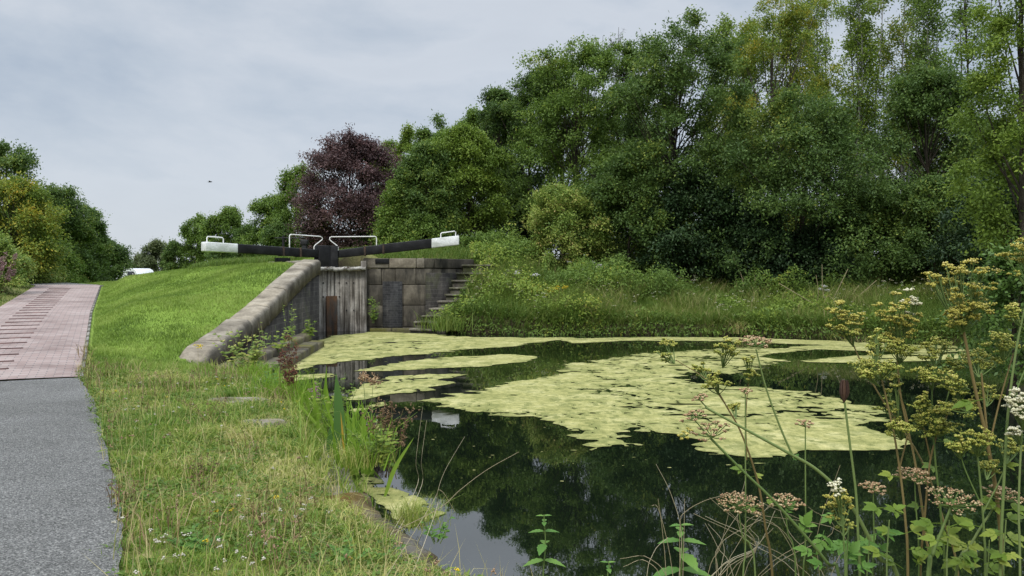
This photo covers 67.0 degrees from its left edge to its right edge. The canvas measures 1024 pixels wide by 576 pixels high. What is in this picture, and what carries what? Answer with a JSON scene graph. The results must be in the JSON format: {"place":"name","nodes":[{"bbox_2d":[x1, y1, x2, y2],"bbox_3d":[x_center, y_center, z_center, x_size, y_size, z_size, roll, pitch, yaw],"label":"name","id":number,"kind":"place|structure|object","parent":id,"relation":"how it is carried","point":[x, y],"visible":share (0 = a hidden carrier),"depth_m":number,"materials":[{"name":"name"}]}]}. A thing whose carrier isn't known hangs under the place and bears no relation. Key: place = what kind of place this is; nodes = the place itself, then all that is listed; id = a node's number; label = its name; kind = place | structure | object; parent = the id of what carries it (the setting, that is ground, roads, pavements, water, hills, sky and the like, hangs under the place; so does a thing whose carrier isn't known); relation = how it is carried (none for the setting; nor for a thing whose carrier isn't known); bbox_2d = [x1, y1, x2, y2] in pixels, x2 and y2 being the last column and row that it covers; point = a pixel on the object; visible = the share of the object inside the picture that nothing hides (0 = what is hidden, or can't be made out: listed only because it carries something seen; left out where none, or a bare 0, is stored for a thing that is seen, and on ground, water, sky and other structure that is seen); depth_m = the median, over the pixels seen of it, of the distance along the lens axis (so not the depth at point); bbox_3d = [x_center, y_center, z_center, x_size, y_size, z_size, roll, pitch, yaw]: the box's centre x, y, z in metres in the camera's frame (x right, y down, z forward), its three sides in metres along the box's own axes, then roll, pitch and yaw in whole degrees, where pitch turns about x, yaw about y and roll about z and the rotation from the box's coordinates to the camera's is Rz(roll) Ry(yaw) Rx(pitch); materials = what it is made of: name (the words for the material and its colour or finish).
{"place":"outdoors","nodes":[
{"label":"outdoors","id":0,"kind":"place"},
{"bbox_2d":[0,378,122,575],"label":"asphalt path","id":1,"kind":"structure","parent":0,"point":[56,515],"depth_m":5.63,"materials":[{"name":"asphalt"}]},
{"bbox_2d":[85,257,313,374],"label":"lawn grass","id":2,"kind":"structure","parent":0,"point":[120,307],"depth_m":19.48,"materials":[{"name":"plant"}]},
{"bbox_2d":[0,252,1023,575],"bbox_3d":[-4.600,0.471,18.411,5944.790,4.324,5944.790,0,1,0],"label":"ground","id":3,"kind":"structure","parent":0,"point":[352,262],"depth_m":18.07,"materials":[{"name":"plant"}]},
{"bbox_2d":[0,228,35,287],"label":"bush","id":4,"kind":"object","parent":3,"relation":"on","point":[9,249],"visible":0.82,"depth_m":27.46,"materials":[{"name":"green plant"}]},
{"bbox_2d":[0,139,59,222],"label":"hawthorn tree","id":5,"kind":"object","parent":3,"relation":"on","point":[21,159],"visible":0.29,"depth_m":41.41,"materials":[{"name":"green plant"}]},
{"bbox_2d":[0,218,62,283],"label":"bush","id":6,"kind":"object","parent":3,"relation":"on","point":[38,279],"visible":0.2,"depth_m":36.37,"materials":[{"name":"green plant"}]},
{"bbox_2d":[0,171,77,280],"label":"hawthorn tree","id":7,"kind":"object","parent":3,"relation":"on","point":[30,211],"visible":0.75,"depth_m":35.64,"materials":[{"name":"green plant"}]},
{"bbox_2d":[0,284,102,379],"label":"brick ramp","id":8,"kind":"structure","parent":3,"relation":"on","point":[43,330],"depth_m":17.13,"materials":[{"name":"brick"}]},
{"bbox_2d":[38,173,112,281],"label":"hawthorn tree","id":9,"kind":"object","parent":3,"relation":"on","point":[77,224],"visible":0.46,"depth_m":45.78,"materials":[{"name":"green plant"}]},
{"bbox_2d":[78,201,117,281],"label":"hawthorn tree","id":10,"kind":"object","parent":3,"relation":"on","point":[102,260],"visible":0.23,"depth_m":49.90,"materials":[{"name":"green plant"}]},
{"bbox_2d":[90,235,137,280],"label":"hawthorn tree","id":11,"kind":"object","parent":3,"relation":"on","point":[120,260],"visible":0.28,"depth_m":54.38,"materials":[{"name":"green plant"}]},
{"bbox_2d":[136,236,167,271],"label":"poplar tree","id":12,"kind":"object","parent":3,"relation":"on","point":[153,251],"visible":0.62,"depth_m":99.14,"materials":[{"name":"green plant"}]},
{"bbox_2d":[175,210,210,268],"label":"field maple","id":13,"kind":"object","parent":3,"relation":"on","point":[190,235],"visible":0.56,"depth_m":61.27,"materials":[{"name":"green plant"}]},
{"bbox_2d":[193,205,246,258],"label":"field maple","id":14,"kind":"object","parent":3,"relation":"on","point":[225,221],"visible":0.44,"depth_m":59.15,"materials":[{"name":"green plant"}]},
{"bbox_2d":[179,259,320,366],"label":"canal wing wall","id":15,"kind":"structure","parent":3,"relation":"on","point":[297,283],"depth_m":20.09,"materials":[{"name":"stone"}]},
{"bbox_2d":[201,234,334,331],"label":"lock gate","id":16,"kind":"structure","parent":15,"relation":"attached to","point":[321,254],"depth_m":27.51,"materials":[{"name":"grey wood"}]},
{"bbox_2d":[236,192,296,257],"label":"field maple","id":17,"kind":"object","parent":3,"relation":"on","point":[258,207],"visible":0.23,"depth_m":53.34,"materials":[{"name":"green plant"}]},
{"bbox_2d":[220,333,323,375],"bbox_3d":[-5.453,1.943,17.936,1.197,1.197,8.257,0,1,-3],"label":"stone ledge","id":18,"kind":"object","parent":3,"relation":"on","point":[306,344],"visible":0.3,"depth_m":18.62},
{"bbox_2d":[212,329,270,369],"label":"ledge shrub","id":19,"kind":"object","parent":18,"relation":"on","point":[254,353],"visible":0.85,"depth_m":14.23,"materials":[{"name":"green plant"}]},
{"bbox_2d":[254,218,298,256],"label":"bush","id":20,"kind":"object","parent":3,"relation":"on","point":[273,233],"visible":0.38,"depth_m":46.43,"materials":[{"name":"green plant"}]},
{"bbox_2d":[74,367,483,575],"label":"verge clover leaves","id":21,"kind":"object","parent":3,"relation":"on","point":[374,572],"visible":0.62,"depth_m":5.38,"materials":[{"name":"green plant"}]},
{"bbox_2d":[241,369,339,401],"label":"grass tuft","id":22,"kind":"object","parent":3,"relation":"on","point":[268,386],"visible":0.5,"depth_m":10.57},
{"bbox_2d":[203,356,379,510],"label":"bank edge grass","id":23,"kind":"structure","parent":3,"relation":"on","point":[323,438],"depth_m":7.48,"materials":[{"name":"plant"}]},
{"bbox_2d":[265,160,332,247],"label":"field maple","id":24,"kind":"object","parent":3,"relation":"on","point":[286,214],"visible":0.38,"depth_m":49.28,"materials":[{"name":"green plant"}]},
{"bbox_2d":[73,336,540,575],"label":"verge grass","id":25,"kind":"structure","parent":3,"relation":"on","point":[150,440],"depth_m":6.15,"materials":[{"name":"plant"}]},
{"bbox_2d":[185,244,485,291],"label":"lockside grass","id":26,"kind":"structure","parent":3,"relation":"on","point":[458,251],"depth_m":30.54,"materials":[{"name":"plant"}]},
{"bbox_2d":[278,122,404,248],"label":"purple beech","id":27,"kind":"object","parent":3,"relation":"on","point":[348,157],"visible":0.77,"depth_m":43.62,"materials":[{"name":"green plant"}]},
{"bbox_2d":[213,366,481,575],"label":"dead bank grass","id":28,"kind":"structure","parent":3,"relation":"on","point":[303,516],"depth_m":5.24,"materials":[{"name":"plant"}]},
{"bbox_2d":[305,415,446,575],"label":"canal edging","id":29,"kind":"object","parent":3,"relation":"on","point":[412,548],"visible":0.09,"depth_m":5.96,"materials":[{"name":"stone"}]},
{"bbox_2d":[323,440,403,471],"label":"grass tuft","id":30,"kind":"object","parent":29,"relation":"on","point":[363,458],"visible":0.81,"depth_m":7.34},
{"bbox_2d":[347,422,398,471],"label":"bank weed","id":31,"kind":"object","parent":29,"relation":"on","point":[387,442],"visible":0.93,"depth_m":7.38,"materials":[{"name":"green plant"}]},
{"bbox_2d":[378,487,464,534],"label":"grass tuft","id":32,"kind":"object","parent":29,"relation":"on","point":[407,515],"visible":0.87,"depth_m":5.76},
{"bbox_2d":[365,176,417,245],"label":"hazel tree","id":33,"kind":"object","parent":3,"relation":"on","point":[386,230],"visible":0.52,"depth_m":34.41,"materials":[{"name":"green plant"}]},
{"bbox_2d":[363,258,473,330],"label":"lock side wall","id":34,"kind":"structure","parent":3,"relation":"on","point":[407,286],"depth_m":28.49,"materials":[{"name":"stone"}]},
{"bbox_2d":[328,231,458,330],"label":"lock gate","id":35,"kind":"structure","parent":34,"relation":"attached to","point":[349,297],"depth_m":28.21,"materials":[{"name":"grey wood"}]},
{"bbox_2d":[373,137,467,241],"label":"whitebeam tree","id":36,"kind":"object","parent":3,"relation":"on","point":[428,168],"visible":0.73,"depth_m":34.15,"materials":[{"name":"green plant"}]},
{"bbox_2d":[394,209,458,241],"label":"bush","id":37,"kind":"object","parent":3,"relation":"on","point":[431,228],"visible":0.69,"depth_m":33.40,"materials":[{"name":"green plant"}]},
{"bbox_2d":[412,309,488,331],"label":"grass tuft","id":38,"kind":"object","parent":3,"relation":"on","point":[451,324],"visible":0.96,"depth_m":26.60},
{"bbox_2d":[409,265,494,332],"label":"stone steps","id":39,"kind":"structure","parent":3,"relation":"on","point":[457,284],"depth_m":28.70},
{"bbox_2d":[417,120,522,236],"bbox_3d":[-1.984,-4.653,36.056,5.221,6.282,4.891,0,1,0],"label":"ash tree","id":40,"kind":"object","parent":3,"relation":"on","point":[466,141],"visible":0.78,"depth_m":35.06,"materials":[{"name":"green plant"}]},
{"bbox_2d":[472,84,532,228],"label":"elm tree","id":41,"kind":"object","parent":3,"relation":"on","point":[491,123],"visible":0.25,"depth_m":41.31,"materials":[{"name":"green plant"}]},
{"bbox_2d":[482,67,571,241],"bbox_3d":[0.489,-6.369,40.150,5.511,9.943,5.074,0,1,0],"label":"sycamore tree","id":42,"kind":"object","parent":3,"relation":"on","point":[506,108],"visible":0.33,"depth_m":39.30,"materials":[{"name":"green plant"}]},
{"bbox_2d":[498,31,630,253],"bbox_3d":[2.803,-6.438,36.968,6.900,11.020,6.730,0,1,0],"label":"ash tree","id":43,"kind":"object","parent":3,"relation":"on","point":[588,56],"visible":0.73,"depth_m":36.04,"materials":[{"name":"green plant"}]},
{"bbox_2d":[515,176,626,270],"bbox_3d":[2.393,-2.535,31.951,4.982,4.265,4.148,0,1,-24],"label":"bush","id":44,"kind":"object","parent":3,"relation":"on","point":[556,199],"visible":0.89,"depth_m":31.28,"materials":[{"name":"green plant"}]},
{"bbox_2d":[579,34,655,194],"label":"background tree","id":45,"kind":"object","parent":3,"relation":"on","point":[625,63],"visible":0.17,"depth_m":46.12,"materials":[{"name":"green plant"}]},
{"bbox_2d":[560,147,684,285],"bbox_3d":[4.535,-2.939,32.625,5.277,6.065,5.566,0,1,0],"label":"bush","id":46,"kind":"object","parent":3,"relation":"on","point":[616,168],"visible":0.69,"depth_m":31.36,"materials":[{"name":"green plant"}]},
{"bbox_2d":[653,523,710,575],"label":"nettle","id":47,"kind":"object","parent":3,"relation":"on","point":[690,561],"visible":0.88,"depth_m":2.61,"materials":[{"name":"green plant"}]},
{"bbox_2d":[632,162,751,286],"bbox_3d":[7.323,-2.364,31.553,5.020,5.478,4.599,0,1,0],"label":"bush","id":48,"kind":"object","parent":3,"relation":"on","point":[681,201],"visible":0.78,"depth_m":30.74,"materials":[{"name":"green plant"}]},
{"bbox_2d":[602,4,782,277],"bbox_3d":[7.384,-5.823,33.185,7.469,12.017,7.750,0,1,0],"label":"maple tree","id":49,"kind":"object","parent":3,"relation":"on","point":[675,79],"visible":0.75,"depth_m":31.62,"materials":[{"name":"green plant"}]},
{"bbox_2d":[473,221,931,302],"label":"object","id":50,"kind":"object","parent":3,"relation":"on","point":[663,277],"visible":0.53,"depth_m":29.03,"materials":[{"name":"green plant"}]},
{"bbox_2d":[436,268,986,347],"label":"waterside herbs","id":51,"kind":"object","parent":3,"relation":"on","point":[706,331],"visible":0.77,"depth_m":26.11,"materials":[{"name":"green plant"}]},
{"bbox_2d":[653,335,773,575],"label":"meadowsweet","id":52,"kind":"object","parent":3,"relation":"on","point":[712,381],"visible":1,"depth_m":2.21,"materials":[{"name":"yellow plant"}]},
{"bbox_2d":[443,246,999,342],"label":"bank grass","id":53,"kind":"structure","parent":3,"relation":"on","point":[926,300],"depth_m":27.00,"materials":[{"name":"plant"}]},
{"bbox_2d":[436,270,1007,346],"bbox_3d":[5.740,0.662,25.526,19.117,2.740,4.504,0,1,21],"label":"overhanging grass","id":54,"kind":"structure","parent":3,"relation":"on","point":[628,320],"depth_m":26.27,"materials":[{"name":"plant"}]},
{"bbox_2d":[455,235,1006,341],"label":"bank herbs","id":55,"kind":"object","parent":3,"relation":"on","point":[535,289],"visible":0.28,"depth_m":27.77,"materials":[{"name":"green plant"}]},
{"bbox_2d":[699,12,767,194],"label":"birch tree","id":56,"kind":"object","parent":3,"relation":"on","point":[730,25],"visible":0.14,"depth_m":40.63,"materials":[{"name":"green plant"}]},
{"bbox_2d":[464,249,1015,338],"bbox_3d":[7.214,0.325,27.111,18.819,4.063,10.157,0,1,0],"label":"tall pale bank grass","id":57,"kind":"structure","parent":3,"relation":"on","point":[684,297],"depth_m":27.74,"materials":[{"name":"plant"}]},
{"bbox_2d":[716,491,764,575],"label":"hogweed","id":58,"kind":"object","parent":3,"relation":"on","point":[738,508],"visible":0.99,"depth_m":2.11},
{"bbox_2d":[684,198,813,293],"bbox_3d":[9.616,-1.646,31.344,4.757,4.101,4.336,1,1,31],"label":"bush","id":59,"kind":"object","parent":3,"relation":"on","point":[751,230],"visible":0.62,"depth_m":30.25,"materials":[{"name":"green plant"}]},
{"bbox_2d":[718,11,781,206],"bbox_3d":[11.896,-7.175,38.864,3.352,13.040,3.484,0,1,0],"label":"birch tree","id":60,"kind":"object","parent":3,"relation":"on","point":[759,76],"visible":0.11,"depth_m":38.66,"materials":[{"name":"green plant"}]},
{"bbox_2d":[677,409,839,575],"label":"hogweed","id":61,"kind":"object","parent":3,"relation":"on","point":[806,520],"visible":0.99,"depth_m":2.06,"materials":[{"name":"green plant"}]},
{"bbox_2d":[708,0,860,233],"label":"willow tree","id":62,"kind":"object","parent":3,"relation":"on","point":[782,22],"visible":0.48,"depth_m":35.61,"materials":[{"name":"green plant"}]},
{"bbox_2d":[759,3,820,208],"bbox_3d":[14.298,-7.756,39.723,3.528,14.020,3.187,0,1,0],"label":"birch tree","id":63,"kind":"object","parent":3,"relation":"on","point":[793,51],"visible":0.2,"depth_m":39.47,"materials":[{"name":"green plant"}]},
{"bbox_2d":[691,335,898,575],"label":"hogweed","id":64,"kind":"object","parent":3,"relation":"on","point":[820,544],"visible":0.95,"depth_m":2.10,"materials":[{"name":"green plant"}]},
{"bbox_2d":[682,79,912,289],"bbox_3d":[11.232,-4.050,31.106,8.408,8.794,7.247,0,1,20],"label":"oak tree","id":65,"kind":"object","parent":3,"relation":"on","point":[819,160],"visible":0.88,"depth_m":29.57,"materials":[{"name":"green plant"}]},
{"bbox_2d":[764,219,860,285],"bbox_3d":[12.042,-1.197,30.690,3.999,3.120,3.857,0,1,0],"label":"bush","id":66,"kind":"object","parent":3,"relation":"on","point":[808,246],"visible":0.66,"depth_m":29.86,"materials":[{"name":"green plant"}]},
{"bbox_2d":[774,0,850,200],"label":"birch tree","id":67,"kind":"object","parent":3,"relation":"on","point":[825,42],"visible":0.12,"depth_m":42.52,"materials":[{"name":"green plant"}]},
{"bbox_2d":[820,478,856,575],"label":"meadowsweet","id":68,"kind":"object","parent":3,"relation":"on","point":[837,498],"visible":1,"depth_m":1.92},
{"bbox_2d":[806,521,876,575],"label":"leafy shoot","id":69,"kind":"object","parent":3,"relation":"on","point":[854,548],"visible":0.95,"depth_m":1.97,"materials":[{"name":"green plant"}]},
{"bbox_2d":[839,380,860,575],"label":"bulrush","id":70,"kind":"object","parent":3,"relation":"on","point":[844,391],"visible":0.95,"depth_m":2.06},
{"bbox_2d":[826,0,902,236],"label":"birch tree","id":71,"kind":"object","parent":3,"relation":"on","point":[857,45],"visible":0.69,"depth_m":37.66,"materials":[{"name":"green plant"}]},
{"bbox_2d":[825,527,903,575],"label":"leafy shoot","id":72,"kind":"object","parent":3,"relation":"on","point":[837,546],"visible":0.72,"depth_m":2.06,"materials":[{"name":"green plant"}]},
{"bbox_2d":[824,178,929,282],"bbox_3d":[14.095,-2.060,30.465,4.153,4.651,3.944,0,1,0],"label":"bush","id":73,"kind":"object","parent":3,"relation":"on","point":[883,211],"visible":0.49,"depth_m":29.58,"materials":[{"name":"green plant"}]},
{"bbox_2d":[847,327,924,575],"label":"meadowsweet","id":74,"kind":"object","parent":3,"relation":"on","point":[868,372],"visible":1,"depth_m":2.04,"materials":[{"name":"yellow plant"}]},
{"bbox_2d":[824,300,958,575],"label":"meadowsweet","id":75,"kind":"object","parent":3,"relation":"on","point":[841,327],"visible":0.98,"depth_m":2.18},
{"bbox_2d":[864,0,944,182],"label":"birch tree","id":76,"kind":"object","parent":3,"relation":"on","point":[894,29],"visible":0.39,"depth_m":38.55,"materials":[{"name":"green plant"}]},
{"bbox_2d":[871,288,949,549],"bbox_3d":[1.105,0.798,2.175,0.250,1.600,0.136,-1,1,-36],"label":"meadowsweet","id":77,"kind":"object","parent":3,"relation":"on","point":[895,346],"visible":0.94,"depth_m":2.13,"materials":[{"name":"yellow plant"}]},
{"bbox_2d":[849,58,999,283],"bbox_3d":[17.110,-4.498,31.294,6.611,9.177,7.155,-1,1,-38],"label":"alder tree","id":78,"kind":"object","parent":3,"relation":"on","point":[921,87],"visible":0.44,"depth_m":30.44,"materials":[{"name":"green plant"}]},
{"bbox_2d":[868,168,989,282],"bbox_3d":[15.693,-2.103,28.777,4.635,4.774,4.292,0,1,0],"label":"bush","id":79,"kind":"object","parent":3,"relation":"on","point":[920,204],"visible":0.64,"depth_m":28.42,"materials":[{"name":"green plant"}]},
{"bbox_2d":[897,0,962,244],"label":"birch tree","id":80,"kind":"object","parent":3,"relation":"on","point":[931,17],"visible":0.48,"depth_m":35.58,"materials":[{"name":"green plant"}]},
{"bbox_2d":[905,335,964,575],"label":"meadowsweet","id":81,"kind":"object","parent":3,"relation":"on","point":[934,351],"visible":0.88,"depth_m":2.10,"materials":[{"name":"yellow plant"}]},
{"bbox_2d":[906,382,970,575],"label":"meadowsweet","id":82,"kind":"object","parent":3,"relation":"on","point":[921,421],"visible":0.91,"depth_m":2.08,"materials":[{"name":"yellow plant"}]},
{"bbox_2d":[869,299,1023,355],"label":"bank grass","id":83,"kind":"structure","parent":3,"relation":"on","point":[937,312],"depth_m":22.96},
{"bbox_2d":[913,514,983,575],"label":"leafy shoot","id":84,"kind":"object","parent":3,"relation":"on","point":[974,546],"visible":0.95,"depth_m":1.96,"materials":[{"name":"green plant"}]},
{"bbox_2d":[925,486,982,575],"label":"hogweed","id":85,"kind":"object","parent":3,"relation":"on","point":[953,505],"visible":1,"depth_m":1.96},
{"bbox_2d":[913,162,1018,293],"bbox_3d":[15.420,-1.697,24.851,4.546,4.759,4.846,0,1,0],"label":"bush","id":86,"kind":"object","parent":3,"relation":"on","point":[954,257],"visible":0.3,"depth_m":24.98,"materials":[{"name":"green plant"}]},
{"bbox_2d":[927,0,1013,165],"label":"birch tree","id":87,"kind":"object","parent":3,"relation":"on","point":[959,14],"visible":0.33,"depth_m":32.56,"materials":[{"name":"green plant"}]},
{"bbox_2d":[921,258,1023,542],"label":"meadowsweet","id":88,"kind":"object","parent":3,"relation":"on","point":[955,311],"visible":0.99,"depth_m":2.00,"materials":[{"name":"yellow plant"}]},
{"bbox_2d":[929,235,1023,394],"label":"broadleaf shrub","id":89,"kind":"object","parent":3,"relation":"on","point":[1003,294],"visible":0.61,"depth_m":12.42,"materials":[{"name":"green plant"}]},
{"bbox_2d":[938,0,1023,331],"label":"lime tree","id":90,"kind":"object","parent":3,"relation":"on","point":[1005,126],"visible":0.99,"depth_m":20.01,"materials":[{"name":"green plant"}]},
{"bbox_2d":[940,531,1023,575],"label":"leafy shoot","id":91,"kind":"object","parent":3,"relation":"on","point":[1013,537],"visible":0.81,"depth_m":2.03,"materials":[{"name":"green plant"}]},
{"bbox_2d":[944,425,1023,575],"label":"meadowsweet","id":92,"kind":"object","parent":3,"relation":"on","point":[977,452],"visible":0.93,"depth_m":1.96,"materials":[{"name":"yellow plant"}]},
{"bbox_2d":[979,237,1023,575],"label":"meadowsweet","id":93,"kind":"object","parent":3,"relation":"on","point":[1016,310],"visible":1,"depth_m":1.90,"materials":[{"name":"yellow plant"}]},
{"bbox_2d":[1001,386,1023,575],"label":"meadowsweet","id":94,"kind":"object","parent":3,"relation":"on","point":[1017,409],"visible":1,"depth_m":1.85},
{"bbox_2d":[0,0,1023,269],"label":"sky","id":95,"kind":"structure","parent":0,"point":[139,105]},
{"bbox_2d":[279,330,1023,575],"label":"water","id":96,"kind":"structure","parent":0,"point":[595,504],"depth_m":7.86,"materials":[{"name":"black liquid"}]},
{"bbox_2d":[327,375,344,455],"bbox_3d":[-1.889,1.426,8.296,0.195,1.029,0.059,0,1,-14],"label":"water dock","id":97,"kind":"object","parent":96,"relation":"on","point":[339,408],"visible":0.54,"depth_m":8.29,"materials":[{"name":"green plant"}]},
{"bbox_2d":[333,399,373,475],"bbox_3d":[-1.633,1.606,7.915,0.407,0.976,0.264,-1,1,-32],"label":"yellow flag","id":98,"kind":"object","parent":96,"relation":"in","point":[368,470],"visible":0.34,"depth_m":7.89,"materials":[{"name":"green plant"}]},
{"bbox_2d":[361,397,419,478],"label":"dead flower stem","id":99,"kind":"object","parent":96,"relation":"on","point":[384,422],"visible":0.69,"depth_m":7.59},
{"bbox_2d":[359,474,444,526],"bbox_3d":[-1.128,1.917,7.128,0.468,0.008,1.805,-1,1,-31],"label":"algae mat","id":100,"kind":"object","parent":96,"relation":"on","point":[394,492],"visible":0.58,"depth_m":7.11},
{"bbox_2d":[347,374,466,399],"bbox_3d":[-1.852,1.793,14.283,1.927,0.010,3.359,0,1,0],"label":"algae mat","id":101,"kind":"object","parent":96,"relation":"on","point":[406,385],"visible":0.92,"depth_m":14.24,"materials":[{"name":"plant"}]},
{"bbox_2d":[284,332,576,370],"bbox_3d":[-4.120,1.648,22.665,7.545,0.011,11.274,1,1,36],"label":"algae mat","id":102,"kind":"object","parent":96,"relation":"on","point":[339,351],"visible":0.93,"depth_m":22.61,"materials":[{"name":"plant"}]},
{"bbox_2d":[356,354,536,370],"bbox_3d":[-1.418,1.730,17.966,4.949,0.010,2.171,-1,1,-38],"label":"algae mat","id":103,"kind":"object","parent":96,"relation":"on","point":[464,361],"visible":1,"depth_m":17.98,"materials":[{"name":"plant"}]},
{"bbox_2d":[421,346,909,463],"bbox_3d":[3.322,1.768,15.669,7.096,0.012,14.335,0,1,19],"label":"algae mat","id":104,"kind":"object","parent":96,"relation":"on","point":[548,396],"visible":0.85,"depth_m":11.99,"materials":[{"name":"plant"}]},
{"bbox_2d":[560,337,957,347],"bbox_3d":[7.170,1.629,23.768,11.658,0.010,3.038,0,1,9],"label":"algae mat","id":105,"kind":"object","parent":96,"relation":"on","point":[780,341],"visible":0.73,"depth_m":24.01,"materials":[{"name":"plant"}]},
{"bbox_2d":[801,353,979,362],"bbox_3d":[9.282,1.712,18.939,5.066,0.012,1.540,0,1,-17],"label":"algae mat","id":106,"kind":"object","parent":96,"relation":"on","point":[846,359],"visible":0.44,"depth_m":18.82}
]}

